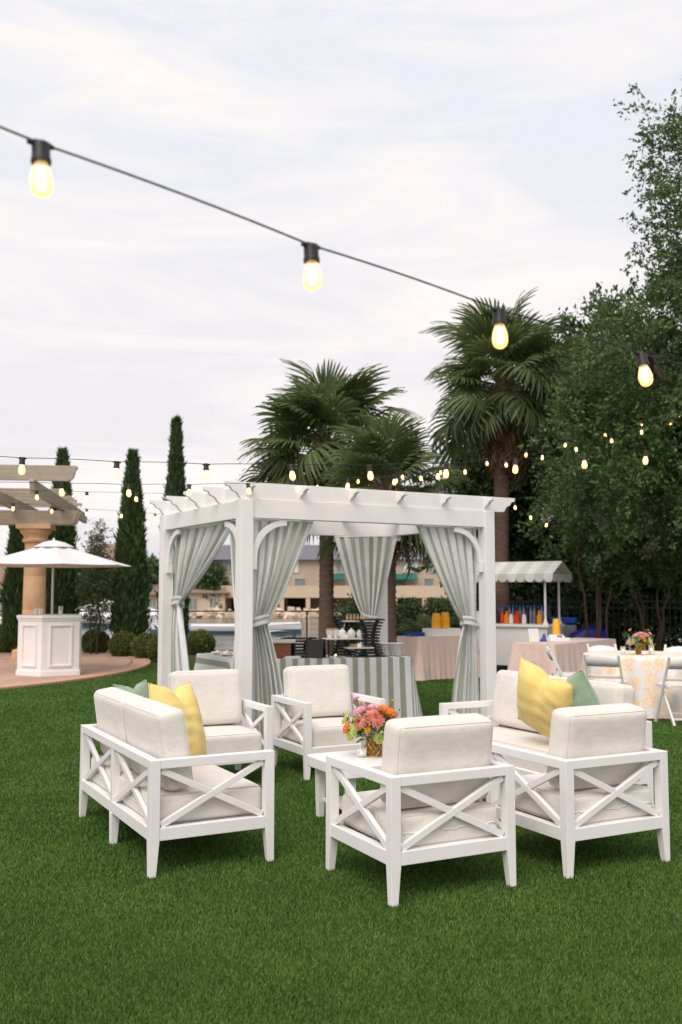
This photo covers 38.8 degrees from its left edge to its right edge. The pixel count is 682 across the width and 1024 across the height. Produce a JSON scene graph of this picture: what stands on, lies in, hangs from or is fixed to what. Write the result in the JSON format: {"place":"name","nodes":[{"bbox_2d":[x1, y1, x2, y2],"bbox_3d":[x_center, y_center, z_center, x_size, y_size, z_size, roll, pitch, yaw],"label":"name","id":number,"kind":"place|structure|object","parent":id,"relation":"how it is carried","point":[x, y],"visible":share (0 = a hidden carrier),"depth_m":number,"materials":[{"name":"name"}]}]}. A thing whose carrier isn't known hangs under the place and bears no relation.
{"place":"outdoors","nodes":[
{"label":"outdoors","id":0,"kind":"place"},
{"bbox_2d":[0,649,150,689],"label":"terrace paving","id":1,"kind":"structure","parent":0,"point":[99,665],"depth_m":19.51,"materials":[{"name":"beige stone"}]},
{"bbox_2d":[12,524,55,659],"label":"stone column","id":2,"kind":"structure","parent":1,"relation":"on","point":[34,589],"depth_m":22.33,"materials":[{"name":"stone"}]},
{"bbox_2d":[0,464,86,525],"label":"timber pergola roof","id":3,"kind":"structure","parent":2,"relation":"on","point":[25,511],"depth_m":21.94,"materials":[{"name":"beige wood"}]},
{"bbox_2d":[16,614,81,676],"bbox_3d":[-5.490,2.500,18.267,1.248,1.115,1.188,2,-5,-25],"label":"hexagonal bar","id":4,"kind":"object","parent":1,"relation":"on","point":[49,645],"visible":1,"depth_m":17.83,"materials":[{"name":"white paint"}]},
{"bbox_2d":[0,538,128,613],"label":"patio parasol","id":5,"kind":"object","parent":4,"relation":"on","point":[53,553],"visible":1,"depth_m":18.12,"materials":[{"name":"white fabric"}]},
{"bbox_2d":[0,502,155,519],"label":"string lights","id":6,"kind":"object","parent":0,"point":[51,508],"visible":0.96,"depth_m":15.25,"materials":[{"name":"black rubber"}]},
{"bbox_2d":[77,606,337,616],"bbox_3d":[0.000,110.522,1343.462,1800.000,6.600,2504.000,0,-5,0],"label":"shore","id":7,"kind":"structure","parent":0,"point":[232,614],"depth_m":97.42,"materials":[{"name":"soil"}]},
{"bbox_2d":[87,544,148,559],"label":"lake house","id":8,"kind":"structure","parent":7,"relation":"on","point":[111,546],"depth_m":121.06,"materials":[{"name":"beige paint"}]},
{"bbox_2d":[145,553,158,583],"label":"shore tree","id":9,"kind":"object","parent":7,"relation":"on","point":[153,560],"visible":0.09,"depth_m":110.22,"materials":[{"name":"green plant"}]},
{"bbox_2d":[149,584,158,609],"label":"lake house","id":10,"kind":"structure","parent":7,"relation":"on","point":[153,603],"depth_m":103.55,"materials":[{"name":"beige paint"}]},
{"bbox_2d":[188,588,229,609],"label":"lake house","id":11,"kind":"structure","parent":7,"relation":"on","point":[197,601],"depth_m":98.97,"materials":[{"name":"brown paint"}]},
{"bbox_2d":[188,598,197,609],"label":"window","id":12,"kind":"structure","parent":11,"relation":"in","point":[193,605],"depth_m":98.91,"materials":[{"name":"grey glass"}]},
{"bbox_2d":[209,597,217,607],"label":"window","id":13,"kind":"structure","parent":11,"relation":"in","point":[214,600],"depth_m":98.93,"materials":[{"name":"grey glass"}]},
{"bbox_2d":[195,560,231,608],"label":"shore tree","id":14,"kind":"object","parent":7,"relation":"on","point":[213,578],"visible":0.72,"depth_m":99.59,"materials":[{"name":"green plant"}]},
{"bbox_2d":[214,545,446,609],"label":"apartment building","id":15,"kind":"structure","parent":7,"relation":"on","point":[302,591],"depth_m":101.34,"materials":[{"name":"beige paint"}]},
{"bbox_2d":[220,560,231,572],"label":"window","id":16,"kind":"structure","parent":15,"relation":"in","point":[227,563],"depth_m":101.43,"materials":[{"name":"white glass"}]},
{"bbox_2d":[294,578,305,585],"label":"window","id":17,"kind":"structure","parent":15,"relation":"in","point":[297,581],"depth_m":101.28,"materials":[{"name":"grey glass"}]},
{"bbox_2d":[403,560,419,572],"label":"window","id":18,"kind":"structure","parent":15,"relation":"in","point":[416,564],"depth_m":101.43,"materials":[{"name":"white glass"}]},
{"bbox_2d":[0,448,680,480],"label":"string lights","id":19,"kind":"object","parent":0,"point":[206,465],"visible":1,"depth_m":7.12,"materials":[{"name":"black rubber"}]},
{"bbox_2d":[0,660,681,1023],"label":"lawn ground","id":20,"kind":"structure","parent":0,"point":[144,992],"depth_m":4.59,"materials":[{"name":"green plant"}]},
{"bbox_2d":[79,687,274,877],"bbox_3d":[-1.121,1.648,6.290,0.755,0.908,1.680,2,-5,-28],"label":"lounge loveseat","id":21,"kind":"object","parent":20,"relation":"on","point":[149,778],"visible":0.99,"depth_m":5.68,"materials":[{"name":"white paint"}]},
{"bbox_2d":[113,680,148,698],"bbox_3d":[-1.423,1.473,6.932,0.191,0.548,0.548,-22,3,-42],"label":"throw pillow","id":22,"kind":"object","parent":21,"relation":"on","point":[141,688],"visible":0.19,"depth_m":6.76,"materials":[{"name":"green fabric"}]},
{"bbox_2d":[148,682,206,755],"bbox_3d":[-1.093,1.418,6.474,0.210,0.564,0.564,-19,-16,20],"label":"throw pillow","id":23,"kind":"object","parent":21,"relation":"on","point":[183,698],"visible":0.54,"depth_m":6.47,"materials":[{"name":"yellow fabric"}]},
{"bbox_2d":[194,653,232,669],"bbox_3d":[-1.466,2.225,12.415,0.724,0.762,1.472,3,-5,-29],"label":"buffet table","id":24,"kind":"object","parent":20,"relation":"on","point":[208,661],"visible":0.15,"depth_m":12.37,"materials":[{"name":"fabric"}]},
{"bbox_2d":[168,669,272,770],"bbox_3d":[-1.076,1.798,8.117,0.775,0.908,0.755,2,-5,-27],"label":"lounge armchair","id":25,"kind":"object","parent":20,"relation":"on","point":[221,701],"visible":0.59,"depth_m":8.20,"materials":[{"name":"white fabric"}]},
{"bbox_2d":[271,664,385,779],"bbox_3d":[-0.123,1.843,8.662,0.775,0.908,0.755,2,-5,-27],"label":"lounge armchair","id":26,"kind":"object","parent":20,"relation":"on","point":[316,702],"visible":0.85,"depth_m":8.69,"materials":[{"name":"white paint"}]},
{"bbox_2d":[235,358,423,654],"bbox_3d":[-0.245,0.025,20.021,4.044,6.497,4.308,0,-5,0],"label":"palm tree","id":27,"kind":"object","parent":20,"relation":"on","point":[324,402],"visible":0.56,"depth_m":19.60,"materials":[{"name":"green plant"}]},
{"bbox_2d":[150,481,514,727],"bbox_3d":[-0.130,1.190,11.631,3.740,2.698,2.700,3,-5,-29],"label":"garden pergola","id":28,"kind":"object","parent":20,"relation":"on","point":[331,511],"visible":0.73,"depth_m":10.89,"materials":[{"name":"white paint"}]},
{"bbox_2d":[24,490,182,500],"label":"string lights","id":29,"kind":"object","parent":28,"relation":"hanging from","point":[86,493],"visible":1,"depth_m":12.03,"materials":[{"name":"black rubber"}]},
{"bbox_2d":[171,521,233,672],"bbox_3d":[-1.587,1.315,10.966,0.151,2.314,1.880,2,-5,-28],"label":"striped curtain","id":30,"kind":"object","parent":28,"relation":"hanging from","point":[197,549],"visible":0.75,"depth_m":11.38,"materials":[{"name":"white fabric"}]},
{"bbox_2d":[230,521,235,668],"bbox_3d":[-1.079,1.243,10.082,0.153,2.314,0.428,4,-6,-38],"label":"striped curtain","id":31,"kind":"object","parent":28,"relation":"hanging from","point":[232,543],"visible":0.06,"depth_m":10.19,"materials":[{"name":"white fabric"}]},
{"bbox_2d":[23,465,474,496],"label":"string lights","id":32,"kind":"object","parent":28,"relation":"hanging from","point":[61,486],"visible":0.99,"depth_m":9.40,"materials":[{"name":"black rubber"}]},
{"bbox_2d":[252,519,312,740],"bbox_3d":[-0.625,1.242,10.074,0.734,2.314,0.150,3,-5,-28],"label":"striped curtain","id":33,"kind":"object","parent":28,"relation":"hanging from","point":[280,549],"visible":0.73,"depth_m":10.00,"materials":[{"name":"white fabric"}]},
{"bbox_2d":[334,536,398,651],"bbox_3d":[0.343,1.473,12.874,0.870,2.314,0.151,0,-5,0],"label":"striped curtain","id":34,"kind":"object","parent":28,"relation":"hanging from","point":[366,561],"visible":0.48,"depth_m":12.97,"materials":[{"name":"white fabric"}]},
{"bbox_2d":[416,526,479,713],"bbox_3d":[1.216,1.329,11.133,0.882,2.314,0.150,2,-5,-27],"label":"striped curtain","id":35,"kind":"object","parent":28,"relation":"hanging from","point":[451,554],"visible":0.88,"depth_m":11.20,"materials":[{"name":"white fabric"}]},
{"bbox_2d":[307,750,382,816],"bbox_3d":[0.394,1.935,6.849,1.150,0.428,0.620,2,-5,-27],"label":"coffee table","id":36,"kind":"object","parent":20,"relation":"on","point":[317,761],"visible":0.32,"depth_m":6.79,"materials":[{"name":"white paint"}]},
{"bbox_2d":[342,696,399,756],"bbox_3d":[0.233,1.512,6.837,0.433,0.412,0.371,3,-6,-32],"label":"flower arrangement","id":37,"kind":"object","parent":36,"relation":"on","point":[373,716],"visible":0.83,"depth_m":6.77,"materials":[{"name":"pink plant"}]},
{"bbox_2d":[277,654,422,718],"bbox_3d":[-0.177,2.205,12.163,2.324,0.762,0.977,1,-5,-15],"label":"buffet table","id":38,"kind":"object","parent":20,"relation":"on","point":[388,678],"visible":0.38,"depth_m":11.98,"materials":[{"name":"fabric"}]},
{"bbox_2d":[270,630,295,657],"bbox_3d":[-0.784,1.641,12.023,0.400,0.332,0.387,1,-5,-15],"label":"chafing dish","id":39,"kind":"object","parent":38,"relation":"on","point":[282,648],"visible":0.59,"depth_m":11.91,"materials":[{"name":"brown wood"}]},
{"bbox_2d":[281,636,317,656],"bbox_3d":[-0.525,1.697,12.133,0.440,0.267,0.160,1,-5,-15],"label":"slatted riser","id":40,"kind":"object","parent":38,"relation":"on","point":[304,645],"visible":0.45,"depth_m":12.12,"materials":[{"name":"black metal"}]},
{"bbox_2d":[305,639,325,658],"bbox_3d":[-0.314,1.688,11.961,0.224,0.233,0.168,-1,-5,17],"label":"chalkboard","id":41,"kind":"object","parent":38,"relation":"on","point":[315,648],"visible":1,"depth_m":11.93,"materials":[{"name":"black metal"}]},
{"bbox_2d":[327,616,355,655],"bbox_3d":[0.009,1.594,12.471,0.340,0.514,0.160,1,-5,-15],"label":"slatted riser","id":42,"kind":"object","parent":38,"relation":"on","point":[336,651],"visible":0.68,"depth_m":12.41,"materials":[{"name":"black metal"}]},
{"bbox_2d":[322,637,361,656],"bbox_3d":[0.087,1.698,12.130,0.620,0.236,0.220,1,-5,-15],"label":"serving board","id":43,"kind":"object","parent":38,"relation":"on","point":[350,639],"visible":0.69,"depth_m":12.04,"materials":[{"name":"stone"}]},
{"bbox_2d":[354,618,384,657],"bbox_3d":[0.358,1.584,12.170,0.360,0.486,0.160,1,-5,-15],"label":"slatted riser","id":44,"kind":"object","parent":38,"relation":"on","point":[372,635],"visible":0.97,"depth_m":12.11,"materials":[{"name":"black metal"}]},
{"bbox_2d":[314,409,477,642],"bbox_3d":[0.918,0.610,17.059,3.139,4.844,3.013,0,-5,0],"label":"palm tree","id":45,"kind":"object","parent":20,"relation":"on","point":[371,448],"visible":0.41,"depth_m":16.76,"materials":[{"name":"green plant"}]},
{"bbox_2d":[300,465,488,485],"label":"string lights","id":46,"kind":"object","parent":45,"relation":"hanging from","point":[358,478],"visible":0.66,"depth_m":15.49,"materials":[{"name":"black rubber"}]},
{"bbox_2d":[132,650,663,661],"bbox_3d":[7.000,3.541,23.890,46.000,0.016,4.800,0,-5,0],"label":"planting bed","id":47,"kind":"object","parent":20,"relation":"on","point":[191,657],"visible":0.04,"depth_m":23.71,"materials":[{"name":"brown soil"}]},
{"bbox_2d":[0,626,12,652],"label":"boxwood shrub","id":48,"kind":"object","parent":47,"relation":"on","point":[6,646],"visible":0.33,"depth_m":24.64,"materials":[{"name":"green plant"}]},
{"bbox_2d":[0,525,24,649],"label":"cypress tree","id":49,"kind":"object","parent":47,"relation":"on","point":[11,597],"visible":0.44,"depth_m":24.28,"materials":[{"name":"green plant"}]},
{"bbox_2d":[45,446,82,613],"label":"cypress tree","id":50,"kind":"object","parent":47,"relation":"on","point":[65,584],"visible":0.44,"depth_m":24.73,"materials":[{"name":"green plant"}]},
{"bbox_2d":[69,518,120,653],"bbox_3d":[-6.130,1.865,24.176,1.286,3.514,1.251,0,-5,0],"label":"young tree","id":51,"kind":"object","parent":47,"relation":"on","point":[92,582],"visible":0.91,"depth_m":24.11,"materials":[{"name":"green plant"}]},
{"bbox_2d":[81,628,109,652],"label":"boxwood shrub","id":52,"kind":"object","parent":47,"relation":"on","point":[103,638],"visible":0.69,"depth_m":24.58,"materials":[{"name":"green plant"}]},
{"bbox_2d":[107,630,137,656],"bbox_3d":[-5.245,3.198,23.423,0.837,0.714,0.803,0,-5,0],"label":"boxwood shrub","id":53,"kind":"object","parent":47,"relation":"on","point":[119,643],"visible":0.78,"depth_m":23.18,"materials":[{"name":"green plant"}]},
{"bbox_2d":[108,447,154,634],"bbox_3d":[-5.357,0.986,24.804,1.205,5.367,1.324,0,-5,0],"label":"cypress tree","id":54,"kind":"object","parent":47,"relation":"on","point":[132,595],"visible":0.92,"depth_m":24.55,"materials":[{"name":"green plant"}]},
{"bbox_2d":[130,632,156,658],"bbox_3d":[-4.556,3.154,22.718,0.811,0.683,0.778,0,-5,0],"label":"boxwood shrub","id":55,"kind":"object","parent":47,"relation":"on","point":[138,644],"visible":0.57,"depth_m":22.49,"materials":[{"name":"green plant"}]},
{"bbox_2d":[145,634,157,660],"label":"boxwood shrub","id":56,"kind":"object","parent":47,"relation":"on","point":[151,648],"visible":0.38,"depth_m":21.80,"materials":[{"name":"green plant"}]},
{"bbox_2d":[154,414,191,635],"bbox_3d":[-4.310,0.535,25.325,1.044,6.351,1.051,3,-6,-33],"label":"cypress tree","id":57,"kind":"object","parent":47,"relation":"on","point":[176,473],"visible":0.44,"depth_m":25.33,"materials":[{"name":"green plant"}]},
{"bbox_2d":[186,629,215,654],"bbox_3d":[-3.517,3.265,24.221,0.848,0.714,0.812,0,-5,0],"label":"boxwood shrub","id":58,"kind":"object","parent":47,"relation":"on","point":[200,641],"visible":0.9,"depth_m":23.98,"materials":[{"name":"green plant"}]},
{"bbox_2d":[0,610,668,647],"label":"lakeside railing","id":59,"kind":"object","parent":47,"relation":"on","point":[306,611],"visible":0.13,"depth_m":26.09,"materials":[{"name":"black metal"}]},
{"bbox_2d":[334,592,361,652],"bbox_3d":[0.459,2.910,25.053,1.582,1.933,1.484,1,-5,-17],"label":"leafy shrub","id":60,"kind":"object","parent":47,"relation":"on","point":[350,608],"visible":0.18,"depth_m":24.81,"materials":[{"name":"green plant"}]},
{"bbox_2d":[396,596,429,635],"bbox_3d":[1.552,3.035,24.866,1.863,1.780,1.529,0,-5,0],"label":"leafy shrub","id":61,"kind":"object","parent":47,"relation":"on","point":[409,609],"visible":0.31,"depth_m":24.64,"materials":[{"name":"green plant"}]},
{"bbox_2d":[397,613,461,635],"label":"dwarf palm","id":62,"kind":"object","parent":47,"relation":"on","point":[424,622],"visible":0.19,"depth_m":23.67,"materials":[{"name":"green plant"}]},
{"bbox_2d":[418,592,478,624],"bbox_3d":[2.905,2.856,25.128,2.190,1.910,1.884,0,-5,0],"label":"leafy shrub","id":63,"kind":"object","parent":47,"relation":"on","point":[437,606],"visible":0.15,"depth_m":24.99,"materials":[{"name":"green plant"}]},
{"bbox_2d":[423,392,603,616],"bbox_3d":[4.943,0.153,25.440,6.227,7.629,4.476,2,-5,-20],"label":"dense tree","id":64,"kind":"object","parent":47,"relation":"on","point":[481,483],"visible":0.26,"depth_m":24.29,"materials":[{"name":"green plant"}]},
{"bbox_2d":[476,583,553,617],"bbox_3d":[4.318,2.724,24.440,2.138,2.155,1.835,0,-5,0],"label":"leafy shrub","id":65,"kind":"object","parent":47,"relation":"on","point":[532,598],"visible":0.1,"depth_m":24.12,"materials":[{"name":"green plant"}]},
{"bbox_2d":[510,370,679,650],"bbox_3d":[7.375,0.285,24.874,7.125,8.383,4.904,0,-5,0],"label":"dense tree","id":66,"kind":"object","parent":47,"relation":"on","point":[566,587],"visible":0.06,"depth_m":23.87,"materials":[{"name":"green plant"}]},
{"bbox_2d":[603,384,681,650],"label":"dense tree","id":67,"kind":"object","parent":47,"relation":"on","point":[673,593],"visible":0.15,"depth_m":23.34,"materials":[{"name":"green plant"}]},
{"bbox_2d":[326,713,515,906],"bbox_3d":[0.428,1.574,5.398,0.775,0.908,0.755,2,-5,-27],"label":"lounge armchair","id":68,"kind":"object","parent":20,"relation":"on","point":[424,803],"visible":1,"depth_m":5.13,"materials":[{"name":"white paint"}]},
{"bbox_2d":[396,636,479,680],"bbox_3d":[1.783,2.676,17.882,1.622,0.762,1.061,3,-5,-29],"label":"cloth table","id":69,"kind":"object","parent":20,"relation":"on","point":[433,658],"visible":0.52,"depth_m":17.42,"materials":[{"name":"fabric"}]},
{"bbox_2d":[403,632,424,635],"bbox_3d":[1.360,2.253,17.855,0.360,0.060,0.252,3,-5,-29],"label":"blue tray","id":70,"kind":"object","parent":69,"relation":"on","point":[413,634],"visible":1,"depth_m":17.78,"materials":[{"name":"plastic"}]},
{"bbox_2d":[422,628,460,636],"bbox_3d":[1.863,2.220,17.880,0.626,0.140,0.360,3,-5,-29],"label":"display box","id":71,"kind":"object","parent":69,"relation":"on","point":[434,632],"visible":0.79,"depth_m":17.73,"materials":[{"name":"white paint"}]},
{"bbox_2d":[432,613,440,627],"bbox_3d":[1.760,2.007,17.855,0.180,0.276,0.177,0,-5,0],"label":"cup stack","id":72,"kind":"object","parent":71,"relation":"on","point":[436,620],"visible":1,"depth_m":17.79,"materials":[{"name":"plastic"}]},
{"bbox_2d":[441,612,449,627],"bbox_3d":[1.930,2.005,17.936,0.180,0.294,0.177,0,-5,0],"label":"cup stack","id":73,"kind":"object","parent":71,"relation":"on","point":[445,620],"visible":1,"depth_m":17.87,"materials":[{"name":"plastic"}]},
{"bbox_2d":[419,286,591,667],"bbox_3d":[3.598,-0.753,20.621,3.775,8.147,4.078,0,-5,0],"label":"palm tree","id":74,"kind":"object","parent":20,"relation":"on","point":[505,417],"visible":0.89,"depth_m":20.39,"materials":[{"name":"green plant"}]},
{"bbox_2d":[476,561,571,665],"bbox_3d":[3.420,2.069,19.095,2.010,2.170,1.118,-3,-6,32],"label":"striped cart","id":75,"kind":"object","parent":20,"relation":"on","point":[507,635],"visible":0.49,"depth_m":18.67,"materials":[{"name":"white paint"}]},
{"bbox_2d":[439,670,653,803],"bbox_3d":[1.548,1.756,7.604,0.755,0.908,1.680,2,-5,-27],"label":"lounge loveseat","id":76,"kind":"object","parent":20,"relation":"on","point":[511,729],"visible":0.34,"depth_m":7.62,"materials":[{"name":"white fabric"}]},
{"bbox_2d":[517,656,572,738],"bbox_3d":[1.530,1.433,7.232,0.258,0.584,0.584,-19,27,-31],"label":"throw pillow","id":77,"kind":"object","parent":76,"relation":"on","point":[541,696],"visible":0.84,"depth_m":7.16,"materials":[{"name":"yellow fabric"}]},
{"bbox_2d":[566,669,601,706],"bbox_3d":[1.723,1.458,7.112,0.239,0.538,0.538,-18,-10,-35],"label":"throw pillow","id":78,"kind":"object","parent":76,"relation":"on","point":[584,693],"visible":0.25,"depth_m":6.95,"materials":[{"name":"green fabric"}]},
{"bbox_2d":[543,617,576,637],"bbox_3d":[4.550,2.712,20.045,0.660,1.045,0.440,-2,-5,20],"label":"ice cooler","id":79,"kind":"object","parent":20,"relation":"on","point":[569,627],"visible":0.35,"depth_m":19.83,"materials":[{"name":"grey plastic"}]},
{"bbox_2d":[545,647,575,676],"bbox_3d":[3.016,2.261,13.159,0.458,0.830,0.460,-1,-5,8],"label":"folding chair","id":80,"kind":"object","parent":20,"relation":"on","point":[559,673],"visible":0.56,"depth_m":12.99,"materials":[{"name":"white plastic"}]},
{"bbox_2d":[507,638,616,675],"bbox_3d":[3.763,2.531,16.127,1.096,0.762,2.611,-4,-6,40],"label":"cloth table","id":81,"kind":"object","parent":20,"relation":"on","point":[568,655],"visible":0.4,"depth_m":15.38,"materials":[{"name":"fabric"}]},
{"bbox_2d":[528,629,538,641],"bbox_3d":[3.106,1.996,15.640,0.170,0.216,0.112,1,-5,-10],"label":"acrylic sign","id":82,"kind":"object","parent":81,"relation":"on","point":[533,634],"visible":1,"depth_m":15.61,"materials":[{"name":"white plastic"}]},
{"bbox_2d":[546,634,569,641],"bbox_3d":[3.552,2.076,15.946,0.360,0.110,0.260,2,-5,-20],"label":"drink tray","id":83,"kind":"object","parent":81,"relation":"on","point":[558,638],"visible":0.96,"depth_m":15.85,"materials":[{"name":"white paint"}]},
{"bbox_2d":[552,619,559,634],"bbox_3d":[3.552,1.891,15.962,0.127,0.258,0.125,0,-5,0],"label":"cup stack","id":84,"kind":"object","parent":83,"relation":"on","point":[556,627],"visible":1,"depth_m":15.91,"materials":[{"name":"orange plastic"}]},
{"bbox_2d":[486,703,669,878],"bbox_3d":[1.420,1.614,5.877,0.775,0.908,0.755,2,-5,-27],"label":"lounge armchair","id":85,"kind":"object","parent":20,"relation":"on","point":[598,761],"visible":0.95,"depth_m":5.60,"materials":[{"name":"white paint"}]},
{"bbox_2d":[568,625,608,638],"bbox_3d":[4.950,2.731,19.441,1.150,0.887,0.800,-1,-5,10],"label":"covered pile","id":86,"kind":"object","parent":20,"relation":"on","point":[580,633],"visible":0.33,"depth_m":19.23,"materials":[{"name":"blue fabric"}]},
{"bbox_2d":[514,447,669,637],"bbox_3d":[5.038,0.913,19.312,2.913,4.622,2.691,-2,-5,19],"label":"crepe myrtle","id":87,"kind":"object","parent":20,"relation":"on","point":[594,558],"visible":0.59,"depth_m":19.15,"materials":[{"name":"green plant"}]},
{"bbox_2d":[509,594,681,650],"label":"iron fence","id":88,"kind":"object","parent":20,"relation":"on","point":[613,607],"visible":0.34,"depth_m":21.48,"materials":[{"name":"black metal"}]},
{"bbox_2d":[518,72,681,566],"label":"oak tree","id":89,"kind":"object","parent":20,"relation":"on","point":[597,398],"visible":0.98,"depth_m":16.02,"materials":[{"name":"green plant"}]},
{"bbox_2d":[352,411,675,483],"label":"string lights","id":90,"kind":"object","parent":89,"relation":"hanging from","point":[526,452],"visible":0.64,"depth_m":14.89,"materials":[{"name":"black rubber"}]},
{"bbox_2d":[378,415,678,479],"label":"string lights","id":91,"kind":"object","parent":89,"relation":"hanging from","point":[506,462],"visible":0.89,"depth_m":13.76,"materials":[{"name":"black rubber"}]},
{"bbox_2d":[586,644,616,651],"bbox_3d":[3.820,2.320,13.880,0.460,0.830,0.458,1,-5,-8],"label":"folding chair","id":92,"kind":"object","parent":20,"relation":"on","point":[601,648],"visible":0.29,"depth_m":14.09,"materials":[{"name":"white plastic"}]},
{"bbox_2d":[583,653,626,683],"bbox_3d":[3.298,2.166,12.009,0.460,0.830,0.458,-3,-6,32],"label":"folding chair","id":93,"kind":"object","parent":20,"relation":"on","point":[602,661],"visible":0.58,"depth_m":11.89,"materials":[{"name":"white plastic"}]},
{"bbox_2d":[577,462,681,650],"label":"crepe myrtle","id":94,"kind":"object","parent":20,"relation":"on","point":[674,567],"visible":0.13,"depth_m":19.54,"materials":[{"name":"green plant"}]},
{"bbox_2d":[581,650,681,718],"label":"round table","id":95,"kind":"object","parent":20,"relation":"on","point":[643,675],"visible":0.62,"depth_m":12.07,"materials":[{"name":"white fabric"}]},
{"bbox_2d":[622,628,655,654],"bbox_3d":[3.924,1.699,12.683,0.435,0.339,0.322,0,-5,0],"label":"flower arrangement","id":96,"kind":"object","parent":95,"relation":"on","point":[636,637],"visible":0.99,"depth_m":12.65,"materials":[{"name":"pink plant"}]},
{"bbox_2d":[654,656,681,725],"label":"folding chair","id":97,"kind":"object","parent":20,"relation":"on","point":[674,664],"visible":0.97,"depth_m":11.54,"materials":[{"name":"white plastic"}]},
{"bbox_2d":[664,644,681,651],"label":"folding chair","id":98,"kind":"object","parent":20,"relation":"on","point":[676,649],"visible":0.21,"depth_m":13.87,"materials":[{"name":"white plastic"}]},
{"bbox_2d":[0,126,681,386],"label":"string lights","id":99,"kind":"object","parent":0,"point":[40,154],"visible":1,"depth_m":2.36,"materials":[{"name":"black rubber"}]},
{"bbox_2d":[0,0,681,558],"label":"sky","id":100,"kind":"structure","parent":0,"point":[468,148],"materials":[{"name":"white"}]},
{"bbox_2d":[81,617,680,649],"bbox_3d":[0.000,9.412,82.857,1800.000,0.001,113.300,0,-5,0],"label":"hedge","id":101,"kind":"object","parent":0,"point":[224,642],"depth_m":69.83,"materials":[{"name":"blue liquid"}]},
{"bbox_2d":[77,600,157,626],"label":"moored boat","id":102,"kind":"object","parent":101,"relation":"on","point":[153,616],"visible":0.1,"depth_m":70.53,"materials":[{"name":"white plastic"}]},
{"bbox_2d":[0,606,424,617],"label":"riprap rocks","id":103,"kind":"object","parent":101,"relation":"in","point":[284,614],"visible":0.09,"depth_m":95.86,"materials":[{"name":"beige stone"}]},
{"bbox_2d":[149,622,300,633],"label":"moored boat","id":104,"kind":"object","parent":101,"relation":"on","point":[293,627],"visible":0.47,"depth_m":58.88,"materials":[{"name":"white plastic"}]},
{"bbox_2d":[412,291,680,649],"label":"backdrop tree","id":105,"kind":"object","parent":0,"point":[573,325],"visible":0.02,"depth_m":30.31,"materials":[{"name":"green plant"}]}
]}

